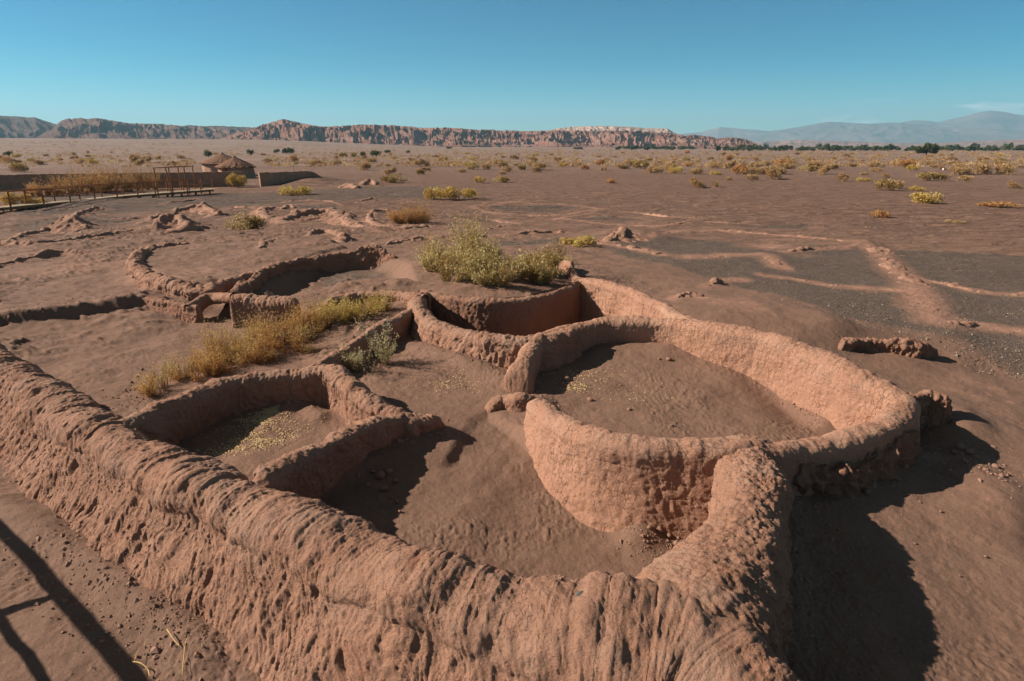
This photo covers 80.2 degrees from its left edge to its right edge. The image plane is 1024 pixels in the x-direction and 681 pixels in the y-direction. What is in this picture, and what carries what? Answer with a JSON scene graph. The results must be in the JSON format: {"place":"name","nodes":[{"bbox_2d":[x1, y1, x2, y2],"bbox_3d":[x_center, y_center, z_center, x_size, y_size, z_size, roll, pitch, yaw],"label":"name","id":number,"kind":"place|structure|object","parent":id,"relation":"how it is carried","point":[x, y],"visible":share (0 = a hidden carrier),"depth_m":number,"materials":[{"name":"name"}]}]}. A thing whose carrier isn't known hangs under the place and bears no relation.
{"place":"outdoors","nodes":[
{"label":"outdoors","id":0,"kind":"place"},
{"bbox_2d":[0,116,254,137],"bbox_3d":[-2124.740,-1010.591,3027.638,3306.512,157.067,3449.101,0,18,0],"label":"hills","id":1,"kind":"structure","parent":0,"point":[20,127],"depth_m":2168.35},
{"bbox_2d":[36,118,242,138],"bbox_3d":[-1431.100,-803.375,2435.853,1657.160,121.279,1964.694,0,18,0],"label":"hills","id":2,"kind":"structure","parent":0,"point":[90,128],"depth_m":1809.26,"materials":[{"name":"stone"}]},
{"bbox_2d":[221,119,703,148],"bbox_3d":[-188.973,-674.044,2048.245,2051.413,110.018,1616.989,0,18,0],"label":"hills","id":3,"kind":"structure","parent":0,"point":[285,129],"depth_m":1593.63,"materials":[{"name":"stone"}]},
{"bbox_2d":[0,138,1023,680],"bbox_3d":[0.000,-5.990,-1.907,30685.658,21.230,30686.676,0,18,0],"label":"ground","id":4,"kind":"structure","parent":0,"point":[944,598],"depth_m":11.14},
{"bbox_2d":[0,192,32,205],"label":"desert shrub","id":5,"kind":"object","parent":4,"relation":"on","point":[22,201],"visible":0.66,"depth_m":41.44,"materials":[{"name":"yellow plant"}]},
{"bbox_2d":[5,162,29,171],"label":"desert shrub","id":6,"kind":"object","parent":4,"relation":"on","point":[17,167],"visible":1,"depth_m":105.50,"materials":[{"name":"yellow plant"}]},
{"bbox_2d":[8,227,49,240],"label":"wall stump","id":7,"kind":"object","parent":4,"relation":"on","point":[27,233],"visible":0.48,"depth_m":27.83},
{"bbox_2d":[0,248,92,267],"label":"wall stump","id":8,"kind":"object","parent":4,"relation":"on","point":[44,253],"visible":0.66,"depth_m":21.86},
{"bbox_2d":[0,228,132,246],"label":"wall stump","id":9,"kind":"object","parent":4,"relation":"on","point":[30,242],"visible":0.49,"depth_m":25.60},
{"bbox_2d":[46,215,99,233],"bbox_3d":[-22.156,-5.902,30.533,4.604,0.904,3.076,12,21,34],"label":"wall stump","id":10,"kind":"object","parent":4,"relation":"on","point":[72,223],"visible":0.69,"depth_m":29.70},
{"bbox_2d":[71,206,104,215],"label":"wall stump","id":11,"kind":"object","parent":4,"relation":"on","point":[87,212],"visible":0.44,"depth_m":38.19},
{"bbox_2d":[22,156,164,195],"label":"dry brush","id":12,"kind":"object","parent":4,"relation":"on","point":[107,179],"visible":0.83,"depth_m":56.71,"materials":[{"name":"yellow plant"}]},
{"bbox_2d":[0,178,214,210],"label":"boardwalk","id":13,"kind":"structure","parent":4,"relation":"on","point":[167,193],"depth_m":46.75,"materials":[{"name":"brown wood"}]},
{"bbox_2d":[153,166,196,197],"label":"gate frame","id":14,"kind":"object","parent":13,"relation":"on","point":[168,167],"visible":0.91,"depth_m":52.94,"materials":[{"name":"brown wood"}]},
{"bbox_2d":[0,171,243,190],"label":"adobe fence","id":15,"kind":"object","parent":4,"relation":"on","point":[11,182],"visible":0.34,"depth_m":64.13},
{"bbox_2d":[142,296,203,322],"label":"mud wall","id":16,"kind":"structure","parent":4,"relation":"on","point":[186,312],"depth_m":14.51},
{"bbox_2d":[184,292,237,311],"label":"wall bridge","id":17,"kind":"structure","parent":16,"relation":"attached to","point":[204,301],"depth_m":14.59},
{"bbox_2d":[146,211,216,232],"bbox_3d":[-17.026,-5.886,30.434,5.026,0.915,4.210,16,24,41],"label":"wall stump","id":18,"kind":"object","parent":4,"relation":"on","point":[174,218],"visible":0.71,"depth_m":30.10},
{"bbox_2d":[124,242,253,300],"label":"mud wall","id":19,"kind":"structure","parent":4,"relation":"on","point":[141,273],"depth_m":16.26,"materials":[{"name":"soil"}]},
{"bbox_2d":[172,201,229,217],"bbox_3d":[-19.709,-8.440,38.920,6.686,0.843,3.688,13,22,34],"label":"wall stump","id":20,"kind":"object","parent":4,"relation":"on","point":[202,207],"visible":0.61,"depth_m":38.78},
{"bbox_2d":[199,152,232,171],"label":"round hut","id":21,"kind":"object","parent":4,"relation":"on","point":[209,164],"visible":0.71,"depth_m":90.89,"materials":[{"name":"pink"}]},
{"bbox_2d":[125,293,341,397],"bbox_3d":[-5.167,-0.072,11.660,4.082,1.306,2.302,-12,21,-34],"label":"golden shrub","id":22,"kind":"object","parent":4,"relation":"on","point":[264,344],"visible":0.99,"depth_m":11.54,"materials":[{"name":"yellow plant"}]},
{"bbox_2d":[214,156,256,177],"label":"round hut","id":23,"kind":"object","parent":4,"relation":"on","point":[234,164],"visible":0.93,"depth_m":84.21,"materials":[{"name":"brown"}]},
{"bbox_2d":[226,173,246,187],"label":"desert shrub","id":24,"kind":"object","parent":4,"relation":"on","point":[240,179],"visible":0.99,"depth_m":64.63,"materials":[{"name":"yellow plant"}]},
{"bbox_2d":[223,212,266,229],"bbox_3d":[-13.021,-5.765,29.676,1.784,1.040,1.445,-13,22,-36],"label":"desert shrub","id":25,"kind":"object","parent":4,"relation":"on","point":[250,223],"visible":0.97,"depth_m":29.66,"materials":[{"name":"green plant"}]},
{"bbox_2d":[192,399,324,457],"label":"leaf litter","id":26,"kind":"object","parent":4,"relation":"on","point":[265,418],"visible":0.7,"depth_m":8.48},
{"bbox_2d":[230,293,300,328],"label":"mud wall","id":27,"kind":"structure","parent":4,"relation":"on","point":[244,303],"depth_m":13.68,"materials":[{"name":"soil"}]},
{"bbox_2d":[117,364,420,444],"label":"mud wall","id":28,"kind":"structure","parent":4,"relation":"on","point":[345,394],"depth_m":8.76,"materials":[{"name":"soil"}]},
{"bbox_2d":[257,238,284,248],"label":"wall stump","id":29,"kind":"object","parent":4,"relation":"on","point":[262,244],"visible":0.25,"depth_m":23.27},
{"bbox_2d":[248,206,305,223],"bbox_3d":[-14.597,-7.678,36.956,3.700,0.498,9.712,-10,20,-30],"label":"wall stump","id":30,"kind":"object","parent":4,"relation":"on","point":[262,212],"visible":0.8,"depth_m":34.49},
{"bbox_2d":[258,171,320,186],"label":"adobe fence","id":31,"kind":"object","parent":4,"relation":"on","point":[269,178],"visible":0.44,"depth_m":66.07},
{"bbox_2d":[276,184,312,194],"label":"desert shrub","id":32,"kind":"object","parent":4,"relation":"on","point":[302,190],"visible":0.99,"depth_m":52.16,"materials":[{"name":"yellow plant"}]},
{"bbox_2d":[223,244,397,307],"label":"mud wall","id":33,"kind":"structure","parent":4,"relation":"on","point":[368,257],"depth_m":19.66,"materials":[{"name":"soil"}]},
{"bbox_2d":[289,207,345,221],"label":"wall stump","id":34,"kind":"object","parent":4,"relation":"on","point":[309,214],"visible":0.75,"depth_m":35.30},
{"bbox_2d":[307,229,363,242],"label":"wall stump","id":35,"kind":"object","parent":4,"relation":"on","point":[341,236],"visible":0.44,"depth_m":26.75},
{"bbox_2d":[321,212,373,226],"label":"wall stump","id":36,"kind":"object","parent":4,"relation":"on","point":[347,219],"visible":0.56,"depth_m":32.68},
{"bbox_2d":[253,412,445,498],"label":"mud wall","id":37,"kind":"structure","parent":4,"relation":"on","point":[314,471],"depth_m":7.25,"materials":[{"name":"soil"}]},
{"bbox_2d":[302,289,396,328],"bbox_3d":[-3.453,-0.708,13.141,2.103,0.779,1.171,-7,19,-20],"label":"golden shrub","id":38,"kind":"object","parent":4,"relation":"on","point":[357,311],"visible":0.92,"depth_m":13.05,"materials":[{"name":"yellow plant"}]},
{"bbox_2d":[338,182,361,188],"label":"wall stump","id":39,"kind":"object","parent":4,"relation":"on","point":[349,185],"visible":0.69,"depth_m":61.53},
{"bbox_2d":[301,308,412,368],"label":"mud wall","id":40,"kind":"structure","parent":4,"relation":"on","point":[401,323],"depth_m":11.31,"materials":[{"name":"soil"}]},
{"bbox_2d":[359,161,370,169],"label":"desert shrub","id":41,"kind":"object","parent":4,"relation":"on","point":[364,166],"visible":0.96,"depth_m":114.70,"materials":[{"name":"yellow plant"}]},
{"bbox_2d":[337,313,397,375],"bbox_3d":[-2.425,0.095,10.256,1.064,1.088,1.078,-5,18,-15],"label":"grey shrub","id":42,"kind":"object","parent":4,"relation":"on","point":[356,363],"visible":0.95,"depth_m":10.48,"materials":[{"name":"green plant"}]},
{"bbox_2d":[359,178,384,184],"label":"wall stump","id":43,"kind":"object","parent":4,"relation":"on","point":[367,181],"visible":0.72,"depth_m":66.55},
{"bbox_2d":[316,290,428,313],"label":"mud wall","id":44,"kind":"structure","parent":4,"relation":"on","point":[403,297],"depth_m":14.03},
{"bbox_2d":[379,172,408,182],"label":"desert shrub","id":45,"kind":"object","parent":4,"relation":"on","point":[390,178],"visible":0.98,"depth_m":70.66,"materials":[{"name":"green plant"}]},
{"bbox_2d":[360,209,428,230],"bbox_3d":[-7.392,-6.700,33.741,3.892,0.646,12.757,-7,19,-20],"label":"wall stump","id":46,"kind":"object","parent":4,"relation":"on","point":[370,219],"visible":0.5,"depth_m":29.74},
{"bbox_2d":[0,343,802,680],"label":"mud wall","id":47,"kind":"structure","parent":4,"relation":"on","point":[276,585],"depth_m":4.93,"materials":[{"name":"soil"}]},
{"bbox_2d":[384,199,437,223],"bbox_3d":[-5.233,-6.622,31.505,2.829,1.516,2.402,0,18,0],"label":"dry bush","id":48,"kind":"object","parent":4,"relation":"on","point":[408,217],"visible":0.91,"depth_m":31.27,"materials":[{"name":"brown plant"}]},
{"bbox_2d":[414,158,430,166],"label":"desert shrub","id":49,"kind":"object","parent":4,"relation":"on","point":[420,162],"visible":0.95,"depth_m":134.20,"materials":[{"name":"yellow plant"}]},
{"bbox_2d":[370,343,482,403],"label":"leaf litter","id":50,"kind":"object","parent":4,"relation":"on","point":[440,379],"visible":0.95,"depth_m":10.00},
{"bbox_2d":[423,185,440,199],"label":"desert shrub","id":51,"kind":"object","parent":4,"relation":"on","point":[426,194],"visible":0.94,"depth_m":47.80,"materials":[{"name":"yellow plant"}]},
{"bbox_2d":[435,185,478,200],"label":"desert shrub","id":52,"kind":"object","parent":4,"relation":"on","point":[449,192],"visible":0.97,"depth_m":46.95,"materials":[{"name":"yellow plant"}]},
{"bbox_2d":[410,209,528,286],"bbox_3d":[-1.298,-2.519,16.250,2.898,1.741,5.424,-3,18,-8],"label":"saltbush","id":53,"kind":"object","parent":4,"relation":"on","point":[473,259],"visible":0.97,"depth_m":15.04,"materials":[{"name":"green plant"}]},
{"bbox_2d":[467,161,478,169],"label":"desert shrub","id":54,"kind":"object","parent":4,"relation":"on","point":[471,166],"visible":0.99,"depth_m":116.87,"materials":[{"name":"yellow plant"}]},
{"bbox_2d":[385,230,564,244],"bbox_3d":[-1.450,-4.483,26.560,9.271,0.461,2.527,-8,19,-24],"label":"wall stump","id":55,"kind":"object","parent":4,"relation":"on","point":[533,232],"visible":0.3,"depth_m":25.89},
{"bbox_2d":[407,289,581,371],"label":"mud wall","id":56,"kind":"structure","parent":4,"relation":"on","point":[561,347],"depth_m":10.76,"materials":[{"name":"soil"}]},
{"bbox_2d":[419,277,582,335],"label":"mud wall","id":57,"kind":"structure","parent":4,"relation":"on","point":[530,315],"depth_m":13.76,"materials":[{"name":"soil"}]},
{"bbox_2d":[492,175,509,181],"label":"desert shrub","id":58,"kind":"object","parent":4,"relation":"on","point":[503,179],"visible":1,"depth_m":72.68,"materials":[{"name":"yellow plant"}]},
{"bbox_2d":[0,140,1023,166],"bbox_3d":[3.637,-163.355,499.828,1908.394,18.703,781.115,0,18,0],"label":"scrub","id":59,"kind":"object","parent":4,"relation":"on","point":[656,162],"visible":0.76,"depth_m":199.06,"materials":[{"name":"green plant"}]},
{"bbox_2d":[0,220,1023,680],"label":"rubble","id":60,"kind":"object","parent":4,"relation":"on","point":[166,620],"visible":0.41,"depth_m":6.08,"materials":[{"name":"stone"}]},
{"bbox_2d":[485,392,540,412],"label":"rocks","id":61,"kind":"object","parent":4,"relation":"on","point":[515,402],"depth_m":9.05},
{"bbox_2d":[486,240,570,284],"bbox_3d":[0.597,-1.985,15.390,1.962,1.066,2.249,9,20,26],"label":"saltbush","id":62,"kind":"object","parent":4,"relation":"on","point":[542,268],"visible":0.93,"depth_m":15.00,"materials":[{"name":"green plant"}]},
{"bbox_2d":[557,260,581,281],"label":"mud wall","id":63,"kind":"structure","parent":4,"relation":"on","point":[572,272],"depth_m":15.97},
{"bbox_2d":[559,234,598,246],"bbox_3d":[2.518,-3.711,22.699,1.348,0.672,1.298,-15,23,-38],"label":"desert shrub","id":64,"kind":"object","parent":4,"relation":"on","point":[586,240],"visible":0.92,"depth_m":22.54,"materials":[{"name":"yellow plant"}]},
{"bbox_2d":[542,364,672,406],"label":"leaf litter","id":65,"kind":"object","parent":4,"relation":"on","point":[580,384],"visible":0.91,"depth_m":9.91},
{"bbox_2d":[602,226,649,243],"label":"wall stump","id":66,"kind":"object","parent":4,"relation":"on","point":[623,231],"visible":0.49,"depth_m":25.35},
{"bbox_2d":[574,277,701,321],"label":"mud wall","id":67,"kind":"structure","parent":4,"relation":"on","point":[602,298],"depth_m":13.84,"materials":[{"name":"soil"}]},
{"bbox_2d":[616,244,661,254],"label":"wall stump","id":68,"kind":"object","parent":4,"relation":"on","point":[633,247],"visible":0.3,"depth_m":21.70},
{"bbox_2d":[632,159,649,168],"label":"desert shrub","id":69,"kind":"object","parent":4,"relation":"on","point":[640,164],"visible":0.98,"depth_m":121.05,"materials":[{"name":"yellow plant"}]},
{"bbox_2d":[646,165,664,172],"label":"desert shrub","id":70,"kind":"object","parent":4,"relation":"on","point":[654,169],"visible":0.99,"depth_m":99.37,"materials":[{"name":"yellow plant"}]},
{"bbox_2d":[667,166,683,172],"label":"desert shrub","id":71,"kind":"object","parent":4,"relation":"on","point":[673,170],"visible":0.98,"depth_m":101.09,"materials":[{"name":"yellow plant"}]},
{"bbox_2d":[674,291,704,297],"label":"wall stump","id":72,"kind":"object","parent":4,"relation":"on","point":[687,294],"visible":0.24,"depth_m":13.81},
{"bbox_2d":[690,177,705,187],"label":"desert shrub","id":73,"kind":"object","parent":4,"relation":"on","point":[694,181],"visible":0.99,"depth_m":63.76,"materials":[{"name":"yellow plant"}]},
{"bbox_2d":[504,315,920,538],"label":"mud wall","id":74,"kind":"structure","parent":4,"relation":"on","point":[600,478],"depth_m":7.41,"materials":[{"name":"soil"}]},
{"bbox_2d":[635,434,794,665],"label":"mud wall","id":75,"kind":"structure","parent":4,"relation":"on","point":[729,558],"depth_m":4.87,"materials":[{"name":"soil"}]},
{"bbox_2d":[709,277,731,285],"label":"wall stump","id":76,"kind":"object","parent":4,"relation":"on","point":[715,280],"visible":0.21,"depth_m":15.85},
{"bbox_2d":[724,159,735,168],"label":"desert shrub","id":77,"kind":"object","parent":4,"relation":"on","point":[731,163],"visible":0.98,"depth_m":121.99,"materials":[{"name":"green plant"}]},
{"bbox_2d":[729,164,748,173],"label":"desert shrub","id":78,"kind":"object","parent":4,"relation":"on","point":[739,169],"visible":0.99,"depth_m":97.79,"materials":[{"name":"orange plant"}]},
{"bbox_2d":[666,229,845,240],"bbox_3d":[10.365,-4.761,27.625,9.377,0.467,4.464,2,18,5],"label":"wall stump","id":79,"kind":"object","parent":4,"relation":"on","point":[733,230],"visible":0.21,"depth_m":28.23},
{"bbox_2d":[747,167,769,173],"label":"desert shrub","id":80,"kind":"object","parent":4,"relation":"on","point":[760,170],"visible":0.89,"depth_m":96.33,"materials":[{"name":"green plant"}]},
{"bbox_2d":[765,166,781,179],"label":"desert shrub","id":81,"kind":"object","parent":4,"relation":"on","point":[775,174],"visible":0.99,"depth_m":82.29,"materials":[{"name":"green plant"}]},
{"bbox_2d":[774,165,786,173],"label":"desert shrub","id":82,"kind":"object","parent":4,"relation":"on","point":[781,169],"visible":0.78,"depth_m":97.93,"materials":[{"name":"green plant"}]},
{"bbox_2d":[796,165,819,171],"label":"desert shrub","id":83,"kind":"object","parent":4,"relation":"on","point":[809,168],"visible":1,"depth_m":108.01,"materials":[{"name":"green plant"}]},
{"bbox_2d":[603,240,1023,381],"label":"gravel","id":84,"kind":"structure","parent":4,"relation":"on","point":[956,355],"depth_m":13.42,"materials":[{"name":"gravel"}]},
{"bbox_2d":[788,246,839,251],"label":"wall stump","id":85,"kind":"object","parent":4,"relation":"on","point":[801,248],"visible":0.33,"depth_m":23.16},
{"bbox_2d":[804,160,823,168],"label":"desert shrub","id":86,"kind":"object","parent":4,"relation":"on","point":[810,163],"visible":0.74,"depth_m":120.82,"materials":[{"name":"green plant"}]},
{"bbox_2d":[816,165,830,174],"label":"desert shrub","id":87,"kind":"object","parent":4,"relation":"on","point":[824,169],"visible":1,"depth_m":97.73,"materials":[{"name":"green plant"}]},
{"bbox_2d":[835,172,848,180],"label":"desert shrub","id":88,"kind":"object","parent":4,"relation":"on","point":[842,177],"visible":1,"depth_m":76.43,"materials":[{"name":"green plant"}]},
{"bbox_2d":[792,427,923,499],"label":"mud wall","id":89,"kind":"structure","parent":4,"relation":"on","point":[848,478],"depth_m":7.09,"materials":[{"name":"soil"}]},
{"bbox_2d":[869,210,890,217],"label":"desert shrub","id":90,"kind":"object","parent":4,"relation":"on","point":[880,213],"visible":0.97,"depth_m":36.51,"materials":[{"name":"orange plant"}]},
{"bbox_2d":[873,178,898,190],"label":"desert shrub","id":91,"kind":"object","parent":4,"relation":"on","point":[880,183],"visible":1,"depth_m":60.66,"materials":[{"name":"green plant"}]},
{"bbox_2d":[838,337,937,358],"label":"mud wall","id":92,"kind":"structure","parent":4,"relation":"on","point":[911,347],"depth_m":11.36,"materials":[{"name":"soil"}]},
{"bbox_2d":[865,245,940,312],"bbox_3d":[12.032,-2.099,19.144,2.309,0.490,13.954,7,19,22],"label":"wall stump","id":93,"kind":"object","parent":4,"relation":"on","point":[892,266],"visible":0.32,"depth_m":19.24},
{"bbox_2d":[897,159,917,166],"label":"desert shrub","id":94,"kind":"object","parent":4,"relation":"on","point":[905,163],"visible":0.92,"depth_m":129.39,"materials":[{"name":"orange plant"}]},
{"bbox_2d":[914,142,939,154],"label":"green tree","id":95,"kind":"object","parent":4,"relation":"on","point":[926,147],"visible":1,"depth_m":319.28,"materials":[{"name":"green plant"}]},
{"bbox_2d":[909,191,945,203],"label":"desert shrub","id":96,"kind":"object","parent":4,"relation":"on","point":[929,200],"visible":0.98,"depth_m":44.31,"materials":[{"name":"yellow plant"}]},
{"bbox_2d":[909,389,952,429],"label":"mud wall","id":97,"kind":"structure","parent":4,"relation":"on","point":[936,408],"depth_m":8.67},
{"bbox_2d":[916,171,951,180],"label":"desert shrub","id":98,"kind":"object","parent":4,"relation":"on","point":[923,175],"visible":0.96,"depth_m":78.56,"materials":[{"name":"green plant"}]},
{"bbox_2d":[921,279,984,292],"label":"wall stump","id":99,"kind":"object","parent":4,"relation":"on","point":[956,284],"visible":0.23,"depth_m":17.04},
{"bbox_2d":[950,165,974,174],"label":"desert shrub","id":100,"kind":"object","parent":4,"relation":"on","point":[958,170],"visible":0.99,"depth_m":95.96,"materials":[{"name":"yellow plant"}]},
{"bbox_2d":[958,174,973,181],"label":"desert shrub","id":101,"kind":"object","parent":4,"relation":"on","point":[965,178],"visible":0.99,"depth_m":77.87,"materials":[{"name":"yellow plant"}]},
{"bbox_2d":[972,161,992,174],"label":"desert shrub","id":102,"kind":"object","parent":4,"relation":"on","point":[979,166],"visible":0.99,"depth_m":97.31,"materials":[{"name":"yellow plant"}]},
{"bbox_2d":[947,320,1022,331],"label":"wall stump","id":103,"kind":"object","parent":4,"relation":"on","point":[971,324],"visible":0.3,"depth_m":13.02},
{"bbox_2d":[975,201,1022,207],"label":"desert shrub","id":104,"kind":"object","parent":4,"relation":"on","point":[997,204],"visible":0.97,"depth_m":41.47,"materials":[{"name":"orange plant"}]},
{"bbox_2d":[994,164,1017,174],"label":"desert shrub","id":105,"kind":"object","parent":4,"relation":"on","point":[1004,168],"visible":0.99,"depth_m":96.42,"materials":[{"name":"yellow plant"}]},
{"bbox_2d":[1007,180,1022,188],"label":"desert shrub","id":106,"kind":"object","parent":4,"relation":"on","point":[1013,184],"visible":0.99,"depth_m":64.31,"materials":[{"name":"yellow plant"}]},
{"bbox_2d":[0,0,1023,133],"label":"sky","id":107,"kind":"structure","parent":0,"point":[678,66],"materials":[{"name":"blue"}]},
{"bbox_2d":[551,126,675,133],"bbox_3d":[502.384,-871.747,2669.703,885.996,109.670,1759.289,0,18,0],"label":"hills","id":108,"kind":"structure","parent":0,"point":[607,128],"depth_m":2204.46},
{"bbox_2d":[686,135,758,148],"bbox_3d":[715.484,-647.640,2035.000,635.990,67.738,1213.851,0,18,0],"label":"hills","id":109,"kind":"structure","parent":0,"point":[708,142],"depth_m":1645.08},
{"bbox_2d":[679,122,1023,142],"bbox_3d":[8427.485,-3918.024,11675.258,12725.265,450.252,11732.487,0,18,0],"label":"mountains","id":110,"kind":"structure","parent":0,"point":[878,132],"depth_m":9508.15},
{"bbox_2d":[754,139,1023,147],"bbox_3d":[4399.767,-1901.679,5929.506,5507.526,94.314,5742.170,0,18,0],"label":"hills","id":111,"kind":"structure","parent":0,"point":[813,143],"depth_m":4850.14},
{"bbox_2d":[900,111,1023,130],"bbox_3d":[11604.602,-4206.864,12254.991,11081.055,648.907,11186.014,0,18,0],"label":"mountains","id":112,"kind":"structure","parent":0,"point":[996,120],"depth_m":10664.15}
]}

